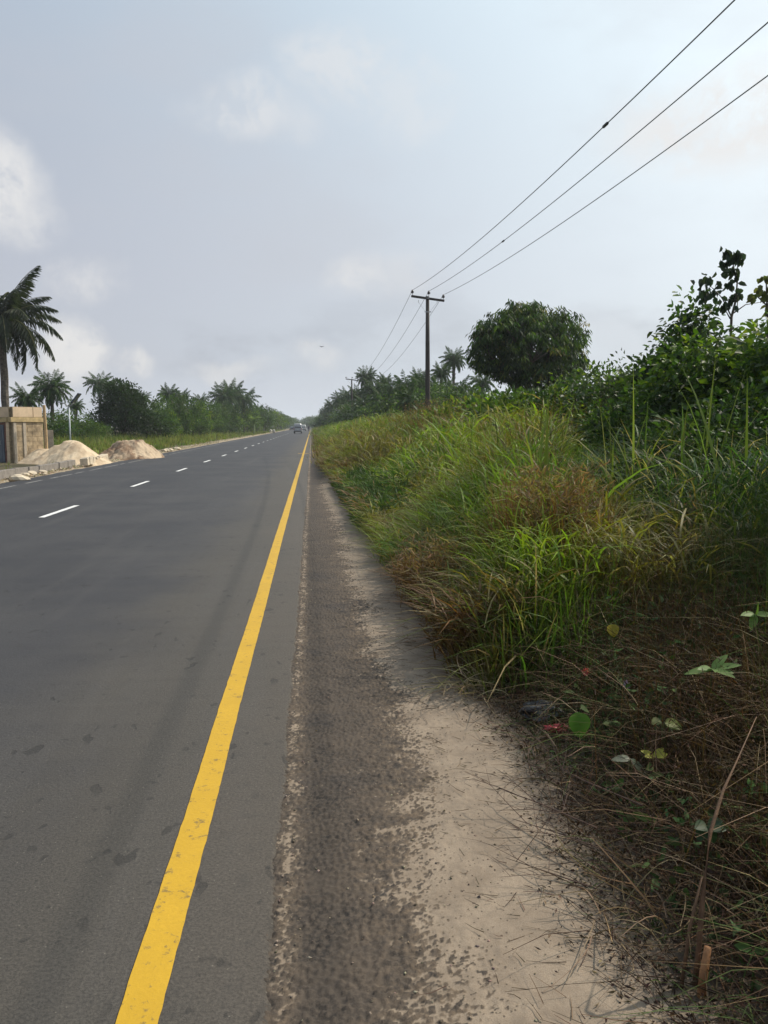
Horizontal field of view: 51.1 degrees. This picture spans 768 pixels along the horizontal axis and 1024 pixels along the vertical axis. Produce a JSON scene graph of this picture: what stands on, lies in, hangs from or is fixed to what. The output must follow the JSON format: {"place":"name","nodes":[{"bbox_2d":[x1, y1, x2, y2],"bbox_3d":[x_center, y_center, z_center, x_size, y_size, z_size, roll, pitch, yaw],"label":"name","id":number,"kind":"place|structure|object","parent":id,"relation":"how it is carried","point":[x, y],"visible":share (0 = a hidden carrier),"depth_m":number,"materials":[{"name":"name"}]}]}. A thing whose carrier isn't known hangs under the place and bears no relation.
{"place":"outdoors","nodes":[
{"label":"outdoors","id":0,"kind":"place"},
{"bbox_2d":[0,428,283,468],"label":"verge grass","id":1,"kind":"structure","parent":0,"point":[97,444],"depth_m":65.98,"materials":[{"name":"plant"}]},
{"bbox_2d":[0,427,310,1023],"bbox_3d":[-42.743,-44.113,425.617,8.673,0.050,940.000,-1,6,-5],"label":"road","id":2,"kind":"structure","parent":0,"point":[125,609],"depth_m":4.45,"materials":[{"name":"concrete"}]},
{"bbox_2d":[41,433,288,516],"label":"white centre line","id":3,"kind":"object","parent":2,"relation":"on","point":[130,486],"visible":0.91,"depth_m":15.95,"materials":[{"name":"paint"}]},
{"bbox_2d":[115,432,309,1023],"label":"yellow edge line","id":4,"kind":"object","parent":2,"relation":"on","point":[144,995],"visible":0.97,"depth_m":3.05,"materials":[{"name":"paint"}]},
{"bbox_2d":[0,426,767,894],"bbox_3d":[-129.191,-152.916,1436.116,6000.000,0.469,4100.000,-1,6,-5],"label":"ground","id":5,"kind":"structure","parent":0,"point":[4,466],"depth_m":4.52,"materials":[{"name":"soil"}]},
{"bbox_2d":[8,474,30,481],"bbox_3d":[-10.729,-0.952,23.660,0.639,0.330,0.533,1,6,10],"label":"rubble piece","id":6,"kind":"object","parent":5,"relation":"on","point":[16,477],"visible":0.7,"depth_m":23.47,"materials":[{"name":"stone"}]},
{"bbox_2d":[0,407,43,462],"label":"block building","id":7,"kind":"structure","parent":5,"relation":"on","point":[21,433],"depth_m":34.33,"materials":[{"name":"concrete"}]},
{"bbox_2d":[0,425,5,462],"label":"metal door","id":8,"kind":"structure","parent":7,"relation":"in","point":[2,440],"depth_m":34.32,"materials":[{"name":"blue paint"}]},
{"bbox_2d":[9,381,43,406],"bbox_3d":[-28.067,-7.657,63.332,2.616,5.147,2.790,4,8,36],"label":"oil palm","id":9,"kind":"object","parent":5,"relation":"on","point":[24,399],"visible":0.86,"depth_m":62.82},
{"bbox_2d":[0,265,62,406],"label":"oil palm","id":10,"kind":"object","parent":5,"relation":"on","point":[14,328],"visible":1,"depth_m":47.32,"materials":[{"name":"plant"}]},
{"bbox_2d":[42,405,47,448],"bbox_3d":[-14.559,-3.451,34.571,0.153,2.276,0.139,2,6,17],"label":"timber post","id":11,"kind":"object","parent":5,"relation":"on","point":[45,428],"visible":0.79,"depth_m":34.51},
{"bbox_2d":[43,430,53,448],"bbox_3d":[-16.089,-3.187,38.601,0.420,1.486,0.150,-4,7,-30],"label":"concrete wall stub","id":12,"kind":"object","parent":5,"relation":"on","point":[50,439],"visible":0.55,"depth_m":38.54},
{"bbox_2d":[27,368,74,423],"bbox_3d":[-26.947,-8.489,65.383,3.598,6.424,3.621,-5,8,-36],"label":"oil palm","id":13,"kind":"object","parent":5,"relation":"on","point":[53,388],"visible":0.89,"depth_m":64.74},
{"bbox_2d":[17,440,111,465],"bbox_3d":[-13.574,-2.464,34.614,4.337,1.266,5.700,-1,6,-5],"label":"sand heap","id":14,"kind":"object","parent":5,"relation":"on","point":[76,451],"visible":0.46,"depth_m":33.58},
{"bbox_2d":[42,409,91,439],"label":"bush","id":15,"kind":"object","parent":5,"relation":"on","point":[57,427],"visible":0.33,"depth_m":57.59,"materials":[{"name":"green plant"}]},
{"bbox_2d":[58,393,80,439],"bbox_3d":[-18.056,-5.006,46.307,1.232,3.658,0.600,-1,6,-5],"label":"street lamp","id":16,"kind":"object","parent":5,"relation":"on","point":[75,398],"visible":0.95,"depth_m":46.19,"materials":[{"name":"metal"}]},
{"bbox_2d":[46,408,102,434],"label":"leafy tree","id":17,"kind":"object","parent":5,"relation":"on","point":[73,417],"visible":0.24,"depth_m":66.74,"materials":[{"name":"green plant"}]},
{"bbox_2d":[66,396,85,421],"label":"oil palm","id":18,"kind":"object","parent":5,"relation":"on","point":[77,405],"visible":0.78,"depth_m":76.95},
{"bbox_2d":[62,417,113,438],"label":"bush","id":19,"kind":"object","parent":5,"relation":"on","point":[89,427],"visible":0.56,"depth_m":65.55,"materials":[{"name":"green plant"}]},
{"bbox_2d":[82,370,113,417],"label":"oil palm","id":20,"kind":"object","parent":5,"relation":"on","point":[96,381],"visible":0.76,"depth_m":100.54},
{"bbox_2d":[0,442,218,481],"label":"road shoulder","id":21,"kind":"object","parent":5,"relation":"on","point":[58,469],"depth_m":31.00},
{"bbox_2d":[83,377,164,439],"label":"leafy tree","id":22,"kind":"object","parent":5,"relation":"on","point":[128,411],"visible":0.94,"depth_m":70.66,"materials":[{"name":"green plant"}]},
{"bbox_2d":[99,439,163,459],"bbox_3d":[-12.775,-2.973,40.033,3.598,1.274,4.800,-1,6,-5],"label":"soil heap","id":23,"kind":"object","parent":5,"relation":"on","point":[131,449],"visible":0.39,"depth_m":39.28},
{"bbox_2d":[119,396,184,438],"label":"leafy tree","id":24,"kind":"object","parent":5,"relation":"on","point":[166,420],"visible":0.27,"depth_m":75.88,"materials":[{"name":"green plant"}]},
{"bbox_2d":[137,406,176,439],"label":"leafy tree","id":25,"kind":"object","parent":5,"relation":"on","point":[165,412],"visible":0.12,"depth_m":77.87,"materials":[{"name":"green plant"}]},
{"bbox_2d":[149,392,180,436],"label":"leafy tree","id":26,"kind":"object","parent":5,"relation":"on","point":[164,404],"visible":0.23,"depth_m":81.56,"materials":[{"name":"green plant"}]},
{"bbox_2d":[156,383,182,405],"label":"oil palm","id":27,"kind":"object","parent":5,"relation":"on","point":[166,390],"visible":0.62,"depth_m":108.27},
{"bbox_2d":[165,393,193,435],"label":"leafy tree","id":28,"kind":"object","parent":5,"relation":"on","point":[184,413],"visible":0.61,"depth_m":89.30,"materials":[{"name":"green plant"}]},
{"bbox_2d":[174,391,207,434],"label":"leafy tree","id":29,"kind":"object","parent":5,"relation":"on","point":[193,408],"visible":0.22,"depth_m":97.26,"materials":[{"name":"green plant"}]},
{"bbox_2d":[177,397,214,432],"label":"leafy tree","id":30,"kind":"object","parent":5,"relation":"on","point":[209,412],"visible":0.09,"depth_m":101.14,"materials":[{"name":"green plant"}]},
{"bbox_2d":[185,411,213,435],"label":"bush","id":31,"kind":"object","parent":5,"relation":"on","point":[205,425],"visible":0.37,"depth_m":96.78,"materials":[{"name":"green plant"}]},
{"bbox_2d":[201,398,224,433],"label":"leafy tree","id":32,"kind":"object","parent":5,"relation":"on","point":[215,421],"visible":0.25,"depth_m":115.52,"materials":[{"name":"green plant"}]},
{"bbox_2d":[204,401,232,434],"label":"leafy tree","id":33,"kind":"object","parent":5,"relation":"on","point":[225,415],"visible":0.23,"depth_m":124.44,"materials":[{"name":"green plant"}]},
{"bbox_2d":[206,381,239,408],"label":"oil palm","id":34,"kind":"object","parent":5,"relation":"on","point":[218,395],"visible":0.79,"depth_m":136.08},
{"bbox_2d":[211,412,234,432],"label":"leafy tree","id":35,"kind":"object","parent":5,"relation":"on","point":[219,427],"visible":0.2,"depth_m":119.09,"materials":[{"name":"green plant"}]},
{"bbox_2d":[219,398,242,432],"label":"leafy tree","id":36,"kind":"object","parent":5,"relation":"on","point":[234,417],"visible":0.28,"depth_m":132.08,"materials":[{"name":"green plant"}]},
{"bbox_2d":[216,377,249,410],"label":"oil palm","id":37,"kind":"object","parent":5,"relation":"on","point":[238,392],"visible":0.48,"depth_m":142.26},
{"bbox_2d":[224,415,249,431],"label":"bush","id":38,"kind":"object","parent":5,"relation":"on","point":[242,422],"visible":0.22,"depth_m":137.22,"materials":[{"name":"green plant"}]},
{"bbox_2d":[226,403,257,431],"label":"leafy tree","id":39,"kind":"object","parent":5,"relation":"on","point":[246,414],"visible":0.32,"depth_m":146.32,"materials":[{"name":"green plant"}]},
{"bbox_2d":[234,385,261,431],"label":"oil palm","id":40,"kind":"object","parent":5,"relation":"on","point":[249,401],"visible":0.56,"depth_m":146.36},
{"bbox_2d":[240,405,266,432],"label":"leafy tree","id":41,"kind":"object","parent":5,"relation":"on","point":[254,413],"visible":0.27,"depth_m":156.14,"materials":[{"name":"green plant"}]},
{"bbox_2d":[245,406,276,432],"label":"leafy tree","id":42,"kind":"object","parent":5,"relation":"on","point":[267,419],"visible":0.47,"depth_m":170.97,"materials":[{"name":"green plant"}]},
{"bbox_2d":[268,408,287,430],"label":"leafy tree","id":43,"kind":"object","parent":5,"relation":"on","point":[280,421],"visible":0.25,"depth_m":221.17,"materials":[{"name":"green plant"}]},
{"bbox_2d":[314,411,337,428],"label":"thicket bush","id":44,"kind":"object","parent":5,"relation":"on","point":[323,419],"visible":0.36,"depth_m":187.87,"materials":[{"name":"green plant"}]},
{"bbox_2d":[330,403,357,423],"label":"thicket bush","id":45,"kind":"object","parent":5,"relation":"on","point":[345,418],"visible":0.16,"depth_m":122.74,"materials":[{"name":"green plant"}]},
{"bbox_2d":[337,401,369,421],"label":"thicket bush","id":46,"kind":"object","parent":5,"relation":"on","point":[351,414],"visible":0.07,"depth_m":103.74,"materials":[{"name":"green plant"}]},
{"bbox_2d":[344,383,365,401],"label":"oil palm","id":47,"kind":"object","parent":5,"relation":"on","point":[354,392],"visible":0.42,"depth_m":133.15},
{"bbox_2d":[349,392,374,416],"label":"oil palm","id":48,"kind":"object","parent":5,"relation":"on","point":[360,401],"visible":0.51,"depth_m":98.88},
{"bbox_2d":[354,365,377,394],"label":"oil palm","id":49,"kind":"object","parent":5,"relation":"on","point":[367,375],"visible":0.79,"depth_m":110.39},
{"bbox_2d":[355,401,379,419],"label":"thicket bush","id":50,"kind":"object","parent":5,"relation":"on","point":[367,411],"visible":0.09,"depth_m":86.35,"materials":[{"name":"green plant"}]},
{"bbox_2d":[357,376,383,400],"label":"oil palm","id":51,"kind":"object","parent":5,"relation":"on","point":[367,389],"visible":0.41,"depth_m":108.54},
{"bbox_2d":[365,384,397,416],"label":"oil palm","id":52,"kind":"object","parent":5,"relation":"on","point":[389,392],"visible":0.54,"depth_m":79.13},
{"bbox_2d":[369,388,405,416],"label":"thicket bush","id":53,"kind":"object","parent":5,"relation":"on","point":[379,406],"visible":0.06,"depth_m":75.49,"materials":[{"name":"green plant"}]},
{"bbox_2d":[373,374,406,399],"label":"oil palm","id":54,"kind":"object","parent":5,"relation":"on","point":[387,387],"visible":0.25,"depth_m":90.91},
{"bbox_2d":[389,370,421,395],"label":"oil palm","id":55,"kind":"object","parent":5,"relation":"on","point":[398,380],"visible":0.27,"depth_m":78.97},
{"bbox_2d":[391,379,434,414],"bbox_3d":[2.210,-7.543,61.931,3.508,5.203,3.486,4,7,31],"label":"oil palm","id":56,"kind":"object","parent":5,"relation":"on","point":[405,395],"visible":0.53,"depth_m":61.46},
{"bbox_2d":[390,384,446,414],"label":"thicket bush","id":57,"kind":"object","parent":5,"relation":"on","point":[431,385],"visible":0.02,"depth_m":65.66,"materials":[{"name":"green plant"}]},
{"bbox_2d":[409,371,441,390],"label":"oil palm","id":58,"kind":"object","parent":5,"relation":"on","point":[419,384],"visible":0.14,"depth_m":73.42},
{"bbox_2d":[411,290,444,409],"bbox_3d":[2.406,-7.592,44.803,1.929,9.322,0.394,-1,6,-5],"label":"utility pole","id":59,"kind":"object","parent":5,"relation":"on","point":[427,364],"visible":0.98,"depth_m":44.59,"materials":[{"name":"brown wood"}]},
{"bbox_2d":[348,0,734,378],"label":"power line","id":60,"kind":"object","parent":59,"relation":"attached to","point":[605,124],"visible":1,"depth_m":15.21,"materials":[{"name":"metal"}]},
{"bbox_2d":[354,22,767,379],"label":"power line","id":61,"kind":"object","parent":59,"relation":"attached to","point":[618,148],"visible":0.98,"depth_m":16.18,"materials":[{"name":"metal"}]},
{"bbox_2d":[383,75,767,373],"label":"power line","id":62,"kind":"object","parent":59,"relation":"attached to","point":[624,179],"visible":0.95,"depth_m":17.91,"materials":[{"name":"metal"}]},
{"bbox_2d":[406,381,471,412],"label":"thicket bush","id":63,"kind":"object","parent":5,"relation":"on","point":[439,394],"visible":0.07,"depth_m":57.48,"materials":[{"name":"green plant"}]},
{"bbox_2d":[422,373,458,397],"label":"oil palm","id":64,"kind":"object","parent":5,"relation":"on","point":[434,380],"visible":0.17,"depth_m":69.57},
{"bbox_2d":[430,361,452,382],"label":"oil palm","id":65,"kind":"object","parent":5,"relation":"on","point":[440,374],"visible":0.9,"depth_m":83.39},
{"bbox_2d":[438,346,466,382],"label":"oil palm","id":66,"kind":"object","parent":5,"relation":"on","point":[453,359],"visible":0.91,"depth_m":91.34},
{"bbox_2d":[441,375,474,397],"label":"oil palm","id":67,"kind":"object","parent":5,"relation":"on","point":[462,383],"visible":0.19,"depth_m":65.80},
{"bbox_2d":[432,380,488,403],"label":"thicket bush","id":68,"kind":"object","parent":5,"relation":"on","point":[462,391],"visible":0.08,"depth_m":52.10,"materials":[{"name":"green plant"}]},
{"bbox_2d":[410,387,513,437],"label":"creeper bush","id":69,"kind":"object","parent":5,"relation":"on","point":[467,402],"visible":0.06,"depth_m":26.69,"materials":[{"name":"green plant"}]},
{"bbox_2d":[307,393,631,527],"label":"roadside grass","id":70,"kind":"structure","parent":5,"relation":"on","point":[384,439],"depth_m":19.90,"materials":[{"name":"plant"}]},
{"bbox_2d":[468,371,495,392],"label":"oil palm","id":71,"kind":"object","parent":5,"relation":"on","point":[484,382],"visible":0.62,"depth_m":77.95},
{"bbox_2d":[454,384,548,435],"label":"creeper bush","id":72,"kind":"object","parent":5,"relation":"on","point":[498,403],"visible":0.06,"depth_m":20.51,"materials":[{"name":"green plant"}]},
{"bbox_2d":[461,298,591,398],"bbox_3d":[6.240,-5.836,35.478,5.760,6.971,6.450,-1,6,-5],"label":"mango tree","id":73,"kind":"object","parent":5,"relation":"on","point":[522,335],"visible":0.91,"depth_m":34.22,"materials":[{"name":"green plant"}]},
{"bbox_2d":[492,372,602,439],"bbox_3d":[3.413,-1.468,15.795,2.649,2.483,2.561,-1,6,-5],"label":"shrub","id":74,"kind":"object","parent":5,"relation":"on","point":[544,393],"visible":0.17,"depth_m":15.34,"materials":[{"name":"green plant"}]},
{"bbox_2d":[537,354,629,410],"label":"shrub","id":75,"kind":"object","parent":5,"relation":"on","point":[578,377],"visible":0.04,"depth_m":17.10,"materials":[{"name":"green plant"}]},
{"bbox_2d":[402,501,767,1023],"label":"dead brush","id":76,"kind":"object","parent":5,"relation":"on","point":[755,949],"visible":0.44,"depth_m":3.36,"materials":[{"name":"plant"}]},
{"bbox_2d":[569,704,590,737],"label":"round leaf vine","id":77,"kind":"object","parent":76,"relation":"on","point":[577,725],"visible":0.96,"depth_m":3.70,"materials":[{"name":"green plant"}]},
{"bbox_2d":[607,624,618,642],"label":"yellow leaf vine","id":78,"kind":"object","parent":76,"relation":"on","point":[613,627],"visible":0.76,"depth_m":4.51,"materials":[{"name":"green plant"}]},
{"bbox_2d":[612,755,645,785],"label":"grey leaf sprig","id":79,"kind":"object","parent":76,"relation":"on","point":[618,758],"visible":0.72,"depth_m":3.33,"materials":[{"name":"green plant"}]},
{"bbox_2d":[641,748,667,763],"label":"yellow seedling","id":80,"kind":"object","parent":76,"relation":"on","point":[648,755],"visible":0.66,"depth_m":3.34,"materials":[{"name":"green plant"}]},
{"bbox_2d":[651,717,681,746],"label":"dull green leaf vine","id":81,"kind":"object","parent":76,"relation":"on","point":[672,724],"visible":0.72,"depth_m":3.43,"materials":[{"name":"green plant"}]},
{"bbox_2d":[694,817,725,860],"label":"dark leaf plant","id":82,"kind":"object","parent":76,"relation":"on","point":[701,829],"visible":0.82,"depth_m":2.62,"materials":[{"name":"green plant"}]},
{"bbox_2d":[684,655,740,695],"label":"broad leaf seedling","id":83,"kind":"object","parent":76,"relation":"on","point":[719,667],"visible":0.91,"depth_m":3.47,"materials":[{"name":"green plant"}]},
{"bbox_2d":[740,604,767,637],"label":"bright leaf sprig","id":84,"kind":"object","parent":76,"relation":"on","point":[750,614],"visible":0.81,"depth_m":3.94,"materials":[{"name":"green plant"}]},
{"bbox_2d":[557,397,637,452],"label":"shrub","id":85,"kind":"object","parent":5,"relation":"on","point":[590,408],"visible":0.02,"depth_m":13.44,"materials":[{"name":"green plant"}]},
{"bbox_2d":[547,348,648,412],"bbox_3d":[4.907,-1.692,15.964,3.668,3.073,3.476,-1,6,-5],"label":"shrub","id":86,"kind":"object","parent":5,"relation":"on","point":[603,390],"visible":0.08,"depth_m":15.76,"materials":[{"name":"green plant"}]},
{"bbox_2d":[568,377,671,461],"bbox_3d":[4.142,-0.986,12.674,3.020,2.288,2.726,-3,7,-24],"label":"shrub","id":87,"kind":"object","parent":5,"relation":"on","point":[614,423],"visible":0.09,"depth_m":12.55,"materials":[{"name":"green plant"}]},
{"bbox_2d":[594,421,722,495],"bbox_3d":[3.395,-0.306,9.532,2.004,1.555,2.082,-1,6,-5],"label":"shrub","id":88,"kind":"object","parent":5,"relation":"on","point":[653,436],"visible":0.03,"depth_m":9.24,"materials":[{"name":"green plant"}]},
{"bbox_2d":[614,285,733,408],"bbox_3d":[5.497,-2.014,14.523,2.773,4.015,2.649,-1,6,-5],"label":"tall shrub","id":89,"kind":"object","parent":5,"relation":"on","point":[684,319],"visible":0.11,"depth_m":14.17,"materials":[{"name":"green plant"}]},
{"bbox_2d":[609,343,764,460],"bbox_3d":[4.479,-1.014,11.347,2.796,2.614,2.937,-1,6,-5],"label":"shrub","id":90,"kind":"object","parent":5,"relation":"on","point":[666,407],"visible":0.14,"depth_m":10.95,"materials":[{"name":"green plant"}]},
{"bbox_2d":[629,311,767,428],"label":"vine covered bush","id":91,"kind":"object","parent":5,"relation":"on","point":[696,351],"visible":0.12,"depth_m":10.79,"materials":[{"name":"green plant"}]},
{"bbox_2d":[634,377,767,505],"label":"shrub","id":92,"kind":"object","parent":5,"relation":"on","point":[716,419],"visible":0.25,"depth_m":8.62,"materials":[{"name":"green plant"}]},
{"bbox_2d":[638,316,767,438],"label":"shrub","id":93,"kind":"object","parent":5,"relation":"on","point":[762,354],"visible":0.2,"depth_m":10.01,"materials":[{"name":"green plant"}]},
{"bbox_2d":[697,945,711,998],"bbox_3d":[0.893,1.325,2.252,0.057,0.214,0.027,-6,9,-45],"label":"cut stump","id":94,"kind":"object","parent":5,"relation":"on","point":[706,955],"visible":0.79,"depth_m":2.24,"materials":[{"name":"brown wood"}]},
{"bbox_2d":[679,717,756,988],"bbox_3d":[1.033,1.059,2.434,0.039,0.752,0.544,6,8,43],"label":"dead stalk","id":95,"kind":"object","parent":5,"relation":"on","point":[700,923],"visible":0.87,"depth_m":2.30,"materials":[{"name":"plant"}]},
{"bbox_2d":[690,247,759,335],"bbox_3d":[5.460,-2.186,12.935,1.182,4.027,0.424,-2,6,-17],"label":"sapling","id":96,"kind":"object","parent":5,"relation":"on","point":[737,258],"visible":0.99,"depth_m":12.70,"materials":[{"name":"green plant"}]},
{"bbox_2d":[746,276,767,337],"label":"sapling","id":97,"kind":"object","parent":5,"relation":"on","point":[760,293],"visible":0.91,"depth_m":12.07,"materials":[{"name":"green plant"}]},
{"bbox_2d":[0,0,767,422],"label":"sky","id":98,"kind":"structure","parent":0,"point":[202,193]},
{"bbox_2d":[274,548,588,1023],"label":"loose stones","id":99,"kind":"object","parent":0,"point":[414,991],"visible":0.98,"depth_m":2.88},
{"bbox_2d":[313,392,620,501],"bbox_3d":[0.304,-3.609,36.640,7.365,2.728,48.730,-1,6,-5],"label":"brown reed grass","id":100,"kind":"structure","parent":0,"point":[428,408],"depth_m":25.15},
{"bbox_2d":[262,428,767,1023],"bbox_3d":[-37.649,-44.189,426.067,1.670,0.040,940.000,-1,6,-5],"label":"shoulder","id":101,"kind":"object","parent":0,"point":[340,848],"visible":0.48,"depth_m":3.01},
{"bbox_2d":[328,459,420,526],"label":"weeds","id":102,"kind":"object","parent":101,"relation":"on","point":[382,497],"visible":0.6,"depth_m":14.72,"materials":[{"name":"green plant"}]},
{"bbox_2d":[519,700,567,722],"bbox_3d":[0.854,1.068,4.325,0.265,0.116,0.189,-1,6,-5],"label":"plastic bag","id":103,"kind":"object","parent":101,"relation":"on","point":[532,707],"visible":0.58,"depth_m":4.27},
{"bbox_2d":[544,723,569,733],"bbox_3d":[0.883,1.100,4.088,0.151,0.048,0.064,-1,6,-5],"label":"wrapper","id":104,"kind":"object","parent":101,"relation":"on","point":[553,727],"visible":0.56,"depth_m":4.07,"materials":[{"name":"red plastic"}]},
{"bbox_2d":[377,584,767,999],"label":"dead straw","id":105,"kind":"object","parent":101,"relation":"on","point":[477,680],"visible":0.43,"depth_m":2.72,"materials":[{"name":"plant"}]},
{"bbox_2d":[460,706,696,890],"bbox_3d":[0.780,1.077,3.228,0.827,0.329,1.232,6,9,44],"label":"bare branch","id":106,"kind":"object","parent":101,"relation":"on","point":[533,800],"visible":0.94,"depth_m":3.11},
{"bbox_2d":[309,348,767,701],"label":"tall grass","id":107,"kind":"structure","parent":0,"point":[432,511],"depth_m":6.22,"materials":[{"name":"plant"}]},
{"bbox_2d":[353,546,753,1023],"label":"leaf litter","id":108,"kind":"object","parent":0,"point":[622,956],"visible":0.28,"depth_m":2.78,"materials":[{"name":"plant"}]},
{"bbox_2d":[365,425,767,940],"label":"seeding grass","id":109,"kind":"structure","parent":0,"point":[567,494],"depth_m":4.61,"materials":[{"name":"plant"}]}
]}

